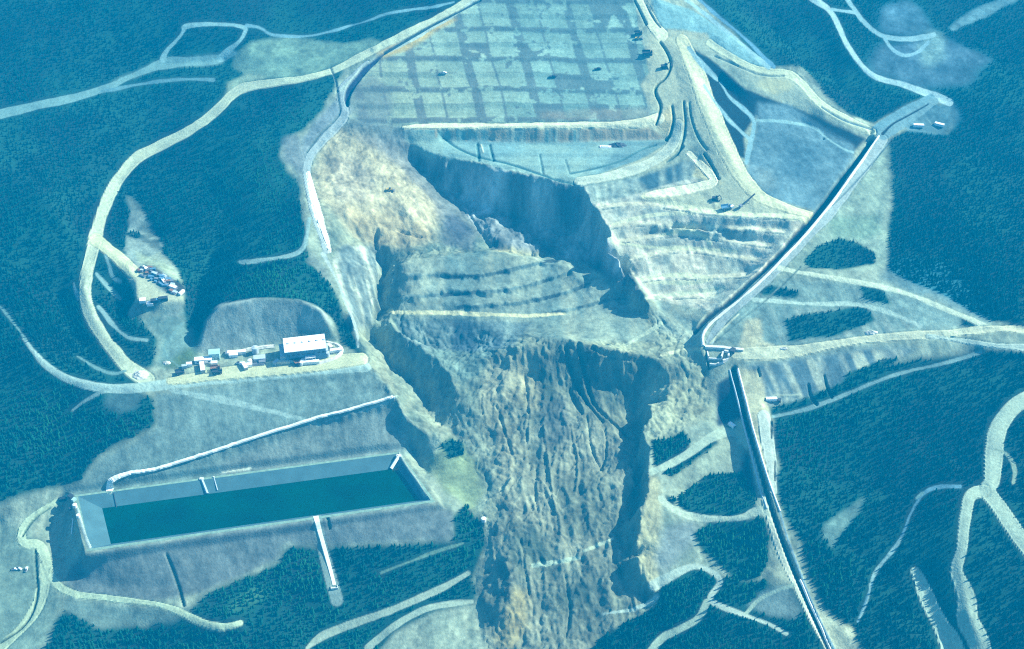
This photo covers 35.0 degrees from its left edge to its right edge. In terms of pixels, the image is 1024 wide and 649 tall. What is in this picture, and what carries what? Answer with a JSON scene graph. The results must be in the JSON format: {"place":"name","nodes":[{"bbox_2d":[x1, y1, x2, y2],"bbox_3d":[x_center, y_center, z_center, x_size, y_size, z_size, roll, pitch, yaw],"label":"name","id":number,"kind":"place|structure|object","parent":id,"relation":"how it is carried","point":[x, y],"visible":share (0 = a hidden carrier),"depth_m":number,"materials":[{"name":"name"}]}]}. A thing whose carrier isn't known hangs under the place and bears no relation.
{"place":"outdoors","nodes":[
{"label":"outdoors","id":0,"kind":"place"},
{"bbox_2d":[102,468,419,543],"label":"water","id":1,"kind":"structure","parent":0,"point":[167,517],"depth_m":1425.91,"materials":[{"name":"teal liquid"}]},
{"bbox_2d":[0,0,1017,648],"bbox_3d":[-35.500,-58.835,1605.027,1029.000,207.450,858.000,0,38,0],"label":"path","id":2,"kind":"structure","parent":0,"point":[896,122],"depth_m":1538.31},
{"bbox_2d":[311,122,708,648],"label":"landslide","id":3,"kind":"object","parent":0,"point":[555,436],"visible":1,"depth_m":1509.45,"materials":[{"name":"beige soil"}]},
{"bbox_2d":[0,0,1023,648],"bbox_3d":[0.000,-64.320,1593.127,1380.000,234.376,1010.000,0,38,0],"label":"ground","id":4,"kind":"structure","parent":0,"point":[804,168],"depth_m":1519.89,"materials":[{"name":"green plant"}]},
{"bbox_2d":[169,284,177,289],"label":"shipping container","id":5,"kind":"object","parent":4,"relation":"on","point":[173,287],"visible":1,"depth_m":1551.87,"materials":[{"name":"metal"}]},
{"bbox_2d":[175,368,184,375],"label":"haul truck","id":6,"kind":"object","parent":4,"relation":"on","point":[179,371],"visible":1,"depth_m":1484.07,"materials":[{"name":"metal"}]},
{"bbox_2d":[194,356,211,363],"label":"site office","id":7,"kind":"structure","parent":4,"relation":"on","point":[205,359],"depth_m":1495.46,"materials":[{"name":"metal"}]},
{"bbox_2d":[208,348,219,360],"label":"tank house","id":8,"kind":"structure","parent":4,"relation":"on","point":[214,354],"depth_m":1497.49,"materials":[{"name":"teal paint"}]},
{"bbox_2d":[229,353,237,357],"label":"shipping container","id":9,"kind":"object","parent":4,"relation":"on","point":[232,355],"visible":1,"depth_m":1502.53,"materials":[{"name":"metal"}]},
{"bbox_2d":[227,349,245,354],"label":"shipping container","id":10,"kind":"object","parent":4,"relation":"on","point":[241,352],"visible":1,"depth_m":1505.70,"materials":[{"name":"metal"}]},
{"bbox_2d":[106,395,394,490],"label":"drainage ditch","id":11,"kind":"structure","parent":4,"relation":"in","point":[110,481],"depth_m":1452.55,"materials":[{"name":"grey concrete"}]},
{"bbox_2d":[78,454,429,548],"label":"ground pond liner","id":12,"kind":"object","parent":4,"relation":"on","point":[95,525],"visible":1,"depth_m":1439.35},
{"bbox_2d":[199,477,207,493],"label":"inlet chute","id":13,"kind":"object","parent":12,"relation":"on","point":[203,484],"visible":1,"depth_m":1439.83,"materials":[{"name":"concrete"}]},
{"bbox_2d":[389,454,400,468],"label":"inlet chute","id":14,"kind":"object","parent":12,"relation":"on","point":[398,456],"visible":1,"depth_m":1463.72,"materials":[{"name":"concrete"}]},
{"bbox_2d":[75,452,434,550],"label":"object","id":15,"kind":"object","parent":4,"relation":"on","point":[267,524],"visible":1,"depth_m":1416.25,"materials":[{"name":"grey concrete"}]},
{"bbox_2d":[251,345,258,354],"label":"storage tank","id":16,"kind":"object","parent":4,"relation":"on","point":[255,350],"visible":1,"depth_m":1505.15,"materials":[{"name":"metal"}]},
{"bbox_2d":[244,344,274,351],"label":"earth berm","id":17,"kind":"structure","parent":4,"relation":"on","point":[262,347],"depth_m":1513.37,"materials":[{"name":"beige soil"}]},
{"bbox_2d":[307,171,329,250],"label":"road white cut","id":18,"kind":"object","parent":4,"relation":"on","point":[317,210],"visible":1,"depth_m":1618.47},
{"bbox_2d":[313,516,335,584],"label":"path spillway","id":19,"kind":"object","parent":4,"relation":"on","point":[320,535],"visible":1,"depth_m":1399.56,"materials":[{"name":"grey concrete"}]},
{"bbox_2d":[330,347,341,352],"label":"shipping container","id":20,"kind":"object","parent":4,"relation":"on","point":[335,350],"visible":1,"depth_m":1508.15,"materials":[{"name":"metal"}]},
{"bbox_2d":[82,44,866,547],"bbox_3d":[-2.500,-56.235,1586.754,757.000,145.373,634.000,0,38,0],"label":"ground liner","id":21,"kind":"object","parent":4,"relation":"on","point":[734,100],"visible":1,"depth_m":1728.60,"materials":[{"name":"plastic"}]},
{"bbox_2d":[0,0,1023,648],"bbox_3d":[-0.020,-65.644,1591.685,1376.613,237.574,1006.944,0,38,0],"label":"forest","id":22,"kind":"object","parent":4,"relation":"on","point":[50,328],"visible":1,"depth_m":1539.52,"materials":[{"name":"green plant"}]},
{"bbox_2d":[347,0,764,184],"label":"heap leach pad","id":23,"kind":"object","parent":4,"relation":"on","point":[499,61],"visible":1,"depth_m":1753.16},
{"bbox_2d":[600,145,610,147],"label":"liner sheet","id":24,"kind":"object","parent":23,"relation":"on","point":[604,146],"visible":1,"depth_m":1710.25,"materials":[{"name":"white plastic"}]},
{"bbox_2d":[608,142,626,147],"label":"ore heap","id":25,"kind":"object","parent":23,"relation":"on","point":[617,145],"visible":1,"depth_m":1711.73,"materials":[{"name":"stone"}]},
{"bbox_2d":[634,30,641,34],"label":"haul truck","id":26,"kind":"object","parent":23,"relation":"on","point":[636,32],"visible":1,"depth_m":1795.23,"materials":[{"name":"metal"}]},
{"bbox_2d":[707,351,723,360],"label":"intake basin","id":27,"kind":"object","parent":4,"relation":"on","point":[710,358],"visible":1,"depth_m":1503.41,"materials":[{"name":"concrete"}]},
{"bbox_2d":[709,362,724,366],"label":"retaining wall","id":28,"kind":"structure","parent":4,"relation":"on","point":[717,364],"depth_m":1501.29,"materials":[{"name":"concrete"}]},
{"bbox_2d":[722,350,729,361],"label":"sluice box","id":29,"kind":"object","parent":4,"relation":"on","point":[727,358],"visible":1,"depth_m":1501.85,"materials":[{"name":"metal"}]},
{"bbox_2d":[728,421,735,428],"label":"shipping container","id":30,"kind":"object","parent":4,"relation":"on","point":[731,424],"visible":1,"depth_m":1467.50,"materials":[{"name":"metal"}]},
{"bbox_2d":[729,369,767,508],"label":"ditch bank","id":31,"kind":"structure","parent":4,"relation":"on","point":[747,438],"depth_m":1449.66,"materials":[{"name":"grey concrete"}]},
{"bbox_2d":[737,368,780,511],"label":"ditch bank","id":32,"kind":"structure","parent":4,"relation":"on","point":[755,437],"depth_m":1440.91,"materials":[{"name":"grey concrete"}]},
{"bbox_2d":[766,397,776,400],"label":"shipping container","id":33,"kind":"object","parent":4,"relation":"on","point":[771,398],"visible":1,"depth_m":1473.72,"materials":[{"name":"metal"}]},
{"bbox_2d":[700,135,879,345],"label":"drainage channel","id":34,"kind":"object","parent":4,"relation":"on","point":[791,249],"visible":1,"depth_m":1582.29,"materials":[{"name":"concrete"}]},
{"bbox_2d":[799,579,830,648],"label":"ditch bank","id":35,"kind":"structure","parent":4,"relation":"on","point":[814,613],"depth_m":1331.30,"materials":[{"name":"grey concrete"}]},
{"bbox_2d":[913,123,923,127],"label":"shipping container","id":36,"kind":"object","parent":4,"relation":"on","point":[919,125],"visible":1,"depth_m":1730.40,"materials":[{"name":"metal"}]},
{"bbox_2d":[934,122,944,126],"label":"shipping container","id":37,"kind":"object","parent":4,"relation":"on","point":[939,124],"visible":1,"depth_m":1733.11,"materials":[{"name":"metal"}]},
{"bbox_2d":[0,0,1023,648],"bbox_3d":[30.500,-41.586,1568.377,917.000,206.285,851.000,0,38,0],"label":"road","id":38,"kind":"structure","parent":0,"point":[674,88],"depth_m":1630.31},
{"bbox_2d":[59,496,66,501],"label":"pump house","id":39,"kind":"structure","parent":38,"relation":"on","point":[62,498],"depth_m":1430.08,"materials":[{"name":"grey"}]},
{"bbox_2d":[132,370,148,379],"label":"gravel mound","id":40,"kind":"object","parent":38,"relation":"on","point":[140,374],"visible":1,"depth_m":1478.68,"materials":[{"name":"grey gravel"}]},
{"bbox_2d":[139,297,145,303],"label":"shipping container","id":41,"kind":"object","parent":38,"relation":"on","point":[142,300],"visible":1,"depth_m":1537.25,"materials":[{"name":"metal"}]},
{"bbox_2d":[150,298,157,302],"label":"equipment crate","id":42,"kind":"object","parent":38,"relation":"on","point":[153,300],"visible":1,"depth_m":1535.94,"materials":[{"name":"metal"}]},
{"bbox_2d":[158,295,167,300],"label":"equipment crate","id":43,"kind":"object","parent":38,"relation":"on","point":[162,298],"visible":1,"depth_m":1537.52,"materials":[{"name":"metal"}]},
{"bbox_2d":[199,361,205,373],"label":"shipping container","id":44,"kind":"object","parent":38,"relation":"on","point":[202,367],"visible":1,"depth_m":1486.24,"materials":[{"name":"metal"}]},
{"bbox_2d":[210,364,219,370],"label":"haul truck","id":45,"kind":"object","parent":38,"relation":"on","point":[216,366],"visible":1,"depth_m":1488.38,"materials":[{"name":"metal"}]},
{"bbox_2d":[212,368,221,374],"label":"haul truck","id":46,"kind":"object","parent":38,"relation":"on","point":[215,371],"visible":1,"depth_m":1484.28,"materials":[{"name":"metal"}]},
{"bbox_2d":[241,361,247,369],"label":"shipping container","id":47,"kind":"object","parent":38,"relation":"on","point":[245,367],"visible":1,"depth_m":1489.67,"materials":[{"name":"metal"}]},
{"bbox_2d":[244,362,252,366],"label":"shipping container","id":48,"kind":"object","parent":38,"relation":"on","point":[249,364],"visible":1,"depth_m":1491.92,"materials":[{"name":"metal"}]},
{"bbox_2d":[253,362,264,365],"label":"pipe stack","id":49,"kind":"object","parent":38,"relation":"on","point":[257,364],"visible":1,"depth_m":1494.34,"materials":[{"name":"metal"}]},
{"bbox_2d":[253,354,265,361],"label":"steel module","id":50,"kind":"object","parent":38,"relation":"on","point":[256,358],"visible":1,"depth_m":1498.06,"materials":[{"name":"metal"}]},
{"bbox_2d":[277,360,289,364],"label":"shipping container","id":51,"kind":"object","parent":38,"relation":"on","point":[281,362],"visible":1,"depth_m":1494.61,"materials":[{"name":"blue metal"}]},
{"bbox_2d":[293,359,299,365],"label":"haul truck","id":52,"kind":"object","parent":38,"relation":"on","point":[296,362],"visible":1,"depth_m":1494.15,"materials":[{"name":"metal"}]},
{"bbox_2d":[279,334,327,360],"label":"process building","id":53,"kind":"structure","parent":38,"relation":"on","point":[305,347],"depth_m":1496.56,"materials":[{"name":"metal"}]},
{"bbox_2d":[303,359,319,364],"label":"shipping container","id":54,"kind":"object","parent":38,"relation":"on","point":[310,362],"visible":1,"depth_m":1494.75,"materials":[{"name":"metal"}]},
{"bbox_2d":[316,340,343,364],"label":"earth berm","id":55,"kind":"structure","parent":38,"relation":"on","point":[339,354],"depth_m":1505.00,"materials":[{"name":"beige soil"}]},
{"bbox_2d":[642,49,652,55],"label":"haul truck","id":56,"kind":"object","parent":38,"relation":"on","point":[646,52],"visible":1,"depth_m":1778.63,"materials":[{"name":"metal"}]},
{"bbox_2d":[661,61,671,68],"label":"excavator","id":57,"kind":"object","parent":38,"relation":"on","point":[664,66],"visible":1,"depth_m":1767.96,"materials":[{"name":"metal"}]},
{"bbox_2d":[712,195,721,200],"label":"excavator","id":58,"kind":"object","parent":38,"relation":"on","point":[714,198],"visible":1,"depth_m":1638.44,"materials":[{"name":"metal"}]},
{"bbox_2d":[705,345,743,350],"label":"crossing slab","id":59,"kind":"structure","parent":38,"relation":"on","point":[716,347],"depth_m":1508.10,"materials":[{"name":"concrete"}]},
{"bbox_2d":[721,203,731,210],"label":"haul truck","id":60,"kind":"object","parent":38,"relation":"on","point":[724,207],"visible":1,"depth_m":1628.98,"materials":[{"name":"metal"}]},
{"bbox_2d":[730,347,735,353],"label":"gate house","id":61,"kind":"structure","parent":38,"relation":"on","point":[732,350],"depth_m":1504.15,"materials":[{"name":"metal"}]},
{"bbox_2d":[738,193,754,207],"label":"conveyor","id":62,"kind":"object","parent":38,"relation":"on","point":[741,205],"visible":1,"depth_m":1629.85,"materials":[{"name":"metal"}]},
{"bbox_2d":[865,330,877,334],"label":"gravel mound","id":63,"kind":"object","parent":38,"relation":"on","point":[870,332],"visible":1,"depth_m":1514.42,"materials":[{"name":"grey gravel"}]}
]}

